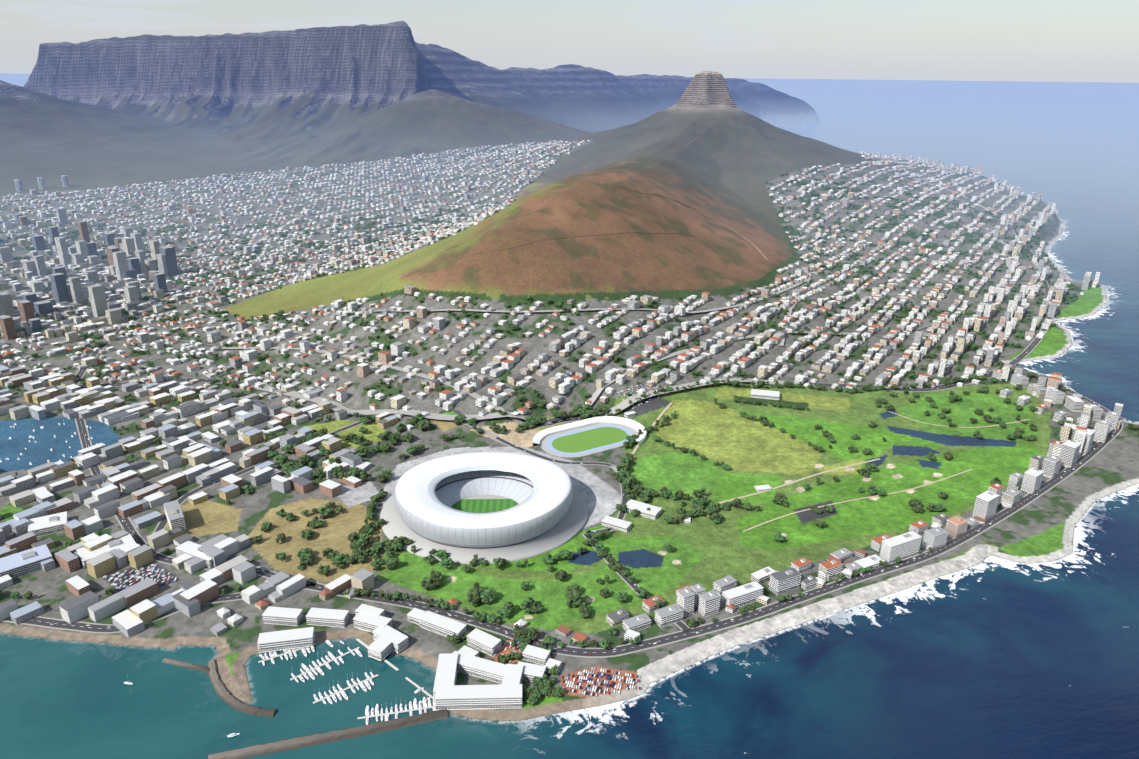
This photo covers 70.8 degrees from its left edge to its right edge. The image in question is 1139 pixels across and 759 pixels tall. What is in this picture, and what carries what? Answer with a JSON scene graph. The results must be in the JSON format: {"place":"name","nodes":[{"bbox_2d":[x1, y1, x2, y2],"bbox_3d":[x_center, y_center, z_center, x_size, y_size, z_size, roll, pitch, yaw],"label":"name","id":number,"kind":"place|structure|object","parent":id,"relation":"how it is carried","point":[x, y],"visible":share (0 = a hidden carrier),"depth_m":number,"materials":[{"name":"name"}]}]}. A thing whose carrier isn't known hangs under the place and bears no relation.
{"place":"outdoors","nodes":[
{"label":"outdoors","id":0,"kind":"place"},
{"bbox_2d":[29,325,97,349],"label":"road","id":1,"kind":"structure","parent":0,"point":[78,341],"depth_m":2065.84,"materials":[{"name":"grey asphalt"}]},
{"bbox_2d":[72,405,317,582],"bbox_3d":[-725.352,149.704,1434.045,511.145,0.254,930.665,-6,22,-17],"label":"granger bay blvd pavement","id":2,"kind":"structure","parent":0,"point":[138,533],"depth_m":1236.76,"materials":[{"name":"grey concrete"}]},
{"bbox_2d":[75,406,316,587],"bbox_3d":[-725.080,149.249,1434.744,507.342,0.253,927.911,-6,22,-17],"label":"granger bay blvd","id":3,"kind":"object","parent":2,"relation":"on","point":[126,523],"visible":0.35,"depth_m":1231.14,"materials":[{"name":"asphalt"}]},
{"bbox_2d":[74,193,343,384],"bbox_3d":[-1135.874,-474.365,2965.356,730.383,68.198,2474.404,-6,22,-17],"label":"road","id":4,"kind":"structure","parent":0,"point":[94,353],"depth_m":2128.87,"materials":[{"name":"grey asphalt"}]},
{"bbox_2d":[147,414,378,545],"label":"road","id":5,"kind":"structure","parent":0,"point":[162,524],"depth_m":1358.27,"materials":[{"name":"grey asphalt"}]},
{"bbox_2d":[451,499,517,512],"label":"football pitch","id":6,"kind":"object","parent":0,"point":[480,505],"depth_m":1303.21,"materials":[{"name":"green plant"}]},
{"bbox_2d":[465,495,509,498],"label":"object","id":7,"kind":"structure","parent":0,"point":[487,497],"depth_m":1327.53,"materials":[{"name":"grey concrete"}]},
{"bbox_2d":[0,359,1013,423],"bbox_3d":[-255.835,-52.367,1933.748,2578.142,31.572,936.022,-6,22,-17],"label":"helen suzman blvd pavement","id":8,"kind":"structure","parent":0,"point":[624,404],"depth_m":1658.37,"materials":[{"name":"grey concrete"}]},
{"bbox_2d":[0,359,1002,422],"bbox_3d":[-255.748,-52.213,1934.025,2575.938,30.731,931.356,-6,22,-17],"label":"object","id":9,"kind":"object","parent":8,"relation":"on","point":[940,387],"visible":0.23,"depth_m":1813.37,"materials":[{"name":"asphalt"}]},
{"bbox_2d":[451,420,628,534],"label":"road","id":10,"kind":"structure","parent":0,"point":[621,514],"depth_m":1441.31,"materials":[{"name":"grey asphalt"}]},
{"bbox_2d":[1,365,1122,657],"bbox_3d":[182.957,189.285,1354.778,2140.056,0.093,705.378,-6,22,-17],"label":"beach road","id":11,"kind":"structure","parent":0,"point":[974,531],"depth_m":1061.19,"materials":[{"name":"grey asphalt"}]},
{"bbox_2d":[40,401,1115,652],"bbox_3d":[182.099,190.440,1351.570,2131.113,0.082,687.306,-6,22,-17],"label":"beach road markings","id":12,"kind":"object","parent":11,"relation":"on","point":[614,651],"visible":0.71,"depth_m":1044.67,"materials":[{"name":"white paint"}]},
{"bbox_2d":[0,21,1138,720],"bbox_3d":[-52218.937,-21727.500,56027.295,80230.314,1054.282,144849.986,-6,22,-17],"label":"terrain","id":13,"kind":"structure","parent":0,"point":[108,113],"depth_m":2033.70,"materials":[{"name":"green plant"}]},
{"bbox_2d":[380,452,587,563],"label":"stadium","id":14,"kind":"object","parent":13,"relation":"on","point":[548,512],"visible":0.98,"depth_m":1225.51,"materials":[{"name":"white glass"}]},
{"bbox_2d":[0,168,1080,357],"bbox_3d":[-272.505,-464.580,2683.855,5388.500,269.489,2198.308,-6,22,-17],"label":"houses","id":15,"kind":"structure","parent":13,"relation":"on","point":[1070,286],"depth_m":3013.56,"materials":[{"name":"white concrete"}]},
{"bbox_2d":[2,352,1112,695],"bbox_3d":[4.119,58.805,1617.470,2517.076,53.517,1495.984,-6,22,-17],"label":"cars","id":16,"kind":"object","parent":13,"relation":"on","point":[158,574],"visible":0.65,"depth_m":1009.96,"materials":[{"name":"paint"}]},
{"bbox_2d":[0,139,1122,709],"bbox_3d":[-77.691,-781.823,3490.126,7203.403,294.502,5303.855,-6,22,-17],"label":"city buildings","id":17,"kind":"structure","parent":13,"relation":"on","point":[130,267],"depth_m":1979.84,"materials":[{"name":"white concrete"}]},
{"bbox_2d":[7,288,1138,704],"bbox_3d":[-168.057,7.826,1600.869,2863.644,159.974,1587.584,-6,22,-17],"label":"trees","id":18,"kind":"object","parent":13,"relation":"on","point":[575,596],"visible":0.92,"depth_m":1348.23,"materials":[{"name":"green plant"}]},
{"bbox_2d":[532,416,645,445],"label":"athletics stand","id":19,"kind":"object","parent":13,"relation":"on","point":[539,437],"visible":0.71,"depth_m":1582.21,"materials":[{"name":"white paint"}]},
{"bbox_2d":[540,423,637,456],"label":"running track","id":20,"kind":"structure","parent":13,"relation":"on","point":[544,447],"depth_m":1524.47,"materials":[{"name":"blue rubber"}]},
{"bbox_2d":[552,427,626,452],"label":"grass field","id":21,"kind":"structure","parent":13,"relation":"on","point":[588,439],"depth_m":1534.26,"materials":[{"name":"green plant"}]},
{"bbox_2d":[0,78,1138,758],"bbox_3d":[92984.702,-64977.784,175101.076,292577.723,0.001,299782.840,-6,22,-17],"label":"sea","id":22,"kind":"structure","parent":0,"point":[992,658],"depth_m":957.85,"materials":[{"name":"blue liquid"}]},
{"bbox_2d":[162,658,210,672],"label":"breakwater","id":23,"kind":"object","parent":22,"relation":"in","point":[206,669],"visible":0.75,"depth_m":949.95,"materials":[{"name":"stone"}]},
{"bbox_2d":[228,733,239,737],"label":"boat","id":24,"kind":"object","parent":22,"relation":"on","point":[232,735],"visible":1,"depth_m":850.70,"materials":[{"name":"white plastic"}]},
{"bbox_2d":[207,659,276,716],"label":"breakwater","id":25,"kind":"object","parent":22,"relation":"in","point":[225,694],"visible":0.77,"depth_m":899.10,"materials":[{"name":"brown stone"}]},
{"bbox_2d":[258,643,315,662],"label":"marina pier","id":26,"kind":"structure","parent":22,"relation":"in","point":[281,654],"depth_m":969.05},
{"bbox_2d":[301,648,306,656],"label":"boat","id":27,"kind":"object","parent":22,"relation":"on","point":[304,652],"visible":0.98,"depth_m":972.74,"materials":[{"name":"white"}]},
{"bbox_2d":[308,671,314,679],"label":"boat","id":28,"kind":"object","parent":22,"relation":"on","point":[311,675],"visible":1,"depth_m":935.11,"materials":[{"name":"white"}]},
{"bbox_2d":[316,667,323,674],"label":"boat","id":29,"kind":"object","parent":22,"relation":"on","point":[319,670],"visible":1,"depth_m":942.21,"materials":[{"name":"white"}]},
{"bbox_2d":[290,647,359,680],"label":"marina pier","id":30,"kind":"structure","parent":22,"relation":"in","point":[325,663],"depth_m":955.90,"materials":[{"name":"white concrete"}]},
{"bbox_2d":[208,709,447,758],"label":"breakwater","id":31,"kind":"object","parent":22,"relation":"in","point":[317,739],"visible":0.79,"depth_m":848.77,"materials":[{"name":"stone"}]},
{"bbox_2d":[340,691,347,699],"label":"boat","id":32,"kind":"object","parent":22,"relation":"on","point":[344,694],"visible":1,"depth_m":906.03,"materials":[{"name":"white plastic"}]},
{"bbox_2d":[313,674,378,703],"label":"marina pier","id":33,"kind":"structure","parent":22,"relation":"in","point":[345,689],"depth_m":916.11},
{"bbox_2d":[359,683,366,691],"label":"boat","id":34,"kind":"object","parent":22,"relation":"on","point":[362,686],"visible":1,"depth_m":918.41,"materials":[{"name":"white plastic"}]},
{"bbox_2d":[365,705,369,715],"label":"boat","id":35,"kind":"object","parent":22,"relation":"on","point":[367,711],"visible":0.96,"depth_m":883.61,"materials":[{"name":"white plastic"}]},
{"bbox_2d":[364,681,370,689],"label":"boat","id":36,"kind":"object","parent":22,"relation":"on","point":[367,684],"visible":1,"depth_m":921.89,"materials":[{"name":"white"}]},
{"bbox_2d":[375,704,378,714],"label":"boat","id":37,"kind":"object","parent":22,"relation":"on","point":[377,708],"visible":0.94,"depth_m":886.53,"materials":[{"name":"white plastic"}]},
{"bbox_2d":[356,638,398,670],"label":"marina walkway","id":38,"kind":"structure","parent":22,"relation":"on","point":[384,660],"depth_m":960.58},
{"bbox_2d":[357,706,434,718],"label":"marina pier","id":39,"kind":"structure","parent":22,"relation":"in","point":[395,712],"depth_m":883.80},
{"bbox_2d":[413,698,417,708],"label":"boat","id":40,"kind":"object","parent":22,"relation":"on","point":[415,705],"visible":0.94,"depth_m":894.11,"materials":[{"name":"white plastic"}]},
{"bbox_2d":[405,677,433,698],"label":"marina pier","id":41,"kind":"structure","parent":22,"relation":"in","point":[417,686],"depth_m":920.12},
{"bbox_2d":[423,697,426,706],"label":"boat","id":42,"kind":"object","parent":22,"relation":"on","point":[425,703],"visible":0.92,"depth_m":896.73,"materials":[{"name":"white plastic"}]},
{"bbox_2d":[0,0,1138,82],"label":"sky","id":43,"kind":"structure","parent":0,"point":[944,40],"materials":[{"name":"white"}]},
{"bbox_2d":[331,280,808,315],"bbox_3d":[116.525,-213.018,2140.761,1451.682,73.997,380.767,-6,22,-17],"label":"road","id":44,"kind":"structure","parent":0,"point":[783,290],"depth_m":1968.41,"materials":[{"name":"grey asphalt"}]},
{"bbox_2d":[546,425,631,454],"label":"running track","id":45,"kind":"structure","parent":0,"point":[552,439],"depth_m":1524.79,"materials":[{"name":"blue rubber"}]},
{"bbox_2d":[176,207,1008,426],"bbox_3d":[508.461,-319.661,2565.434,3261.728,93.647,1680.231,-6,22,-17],"label":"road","id":46,"kind":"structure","parent":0,"point":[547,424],"depth_m":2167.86,"materials":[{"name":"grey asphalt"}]},
{"bbox_2d":[179,208,1011,427],"bbox_3d":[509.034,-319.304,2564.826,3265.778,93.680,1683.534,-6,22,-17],"label":"road pavement","id":47,"kind":"structure","parent":0,"point":[594,396],"depth_m":1821.78,"materials":[{"name":"grey"}]},
{"bbox_2d":[452,232,743,260],"bbox_3d":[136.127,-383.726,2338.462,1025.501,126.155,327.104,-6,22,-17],"label":"dirt track","id":48,"kind":"structure","parent":0,"point":[561,237],"depth_m":2152.11,"materials":[{"name":"brown soil"}]},
{"bbox_2d":[583,534,689,631],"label":"road","id":49,"kind":"structure","parent":0,"point":[684,627],"depth_m":1101.99,"materials":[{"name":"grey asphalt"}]},
{"bbox_2d":[631,403,671,453],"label":"footpath","id":50,"kind":"structure","parent":0,"point":[653,424],"depth_m":1622.86,"materials":[{"name":"beige"}]},
{"bbox_2d":[572,178,767,259],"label":"signal hill road","id":51,"kind":"structure","parent":0,"point":[718,221],"depth_m":2768.38,"materials":[{"name":"grey asphalt"}]},
{"bbox_2d":[718,458,879,503],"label":"footpath","id":52,"kind":"structure","parent":0,"point":[800,479],"depth_m":1399.72,"materials":[{"name":"beige gravel"}]},
{"bbox_2d":[777,192,843,345],"bbox_3d":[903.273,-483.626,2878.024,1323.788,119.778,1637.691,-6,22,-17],"label":"street","id":53,"kind":"structure","parent":0,"point":[782,340],"depth_m":2476.04,"materials":[{"name":"grey asphalt"}]},
{"bbox_2d":[744,469,972,531],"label":"footpath","id":54,"kind":"structure","parent":0,"point":[857,499],"depth_m":1336.96,"materials":[{"name":"beige"}]},
{"bbox_2d":[888,411,1029,427],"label":"park path","id":55,"kind":"structure","parent":0,"point":[961,427],"depth_m":1632.09,"materials":[{"name":"beige"}]},
{"bbox_2d":[913,178,1053,364],"bbox_3d":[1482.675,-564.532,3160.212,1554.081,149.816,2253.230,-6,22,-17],"label":"road","id":56,"kind":"structure","parent":0,"point":[1034,343],"depth_m":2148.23,"materials":[{"name":"grey asphalt"}]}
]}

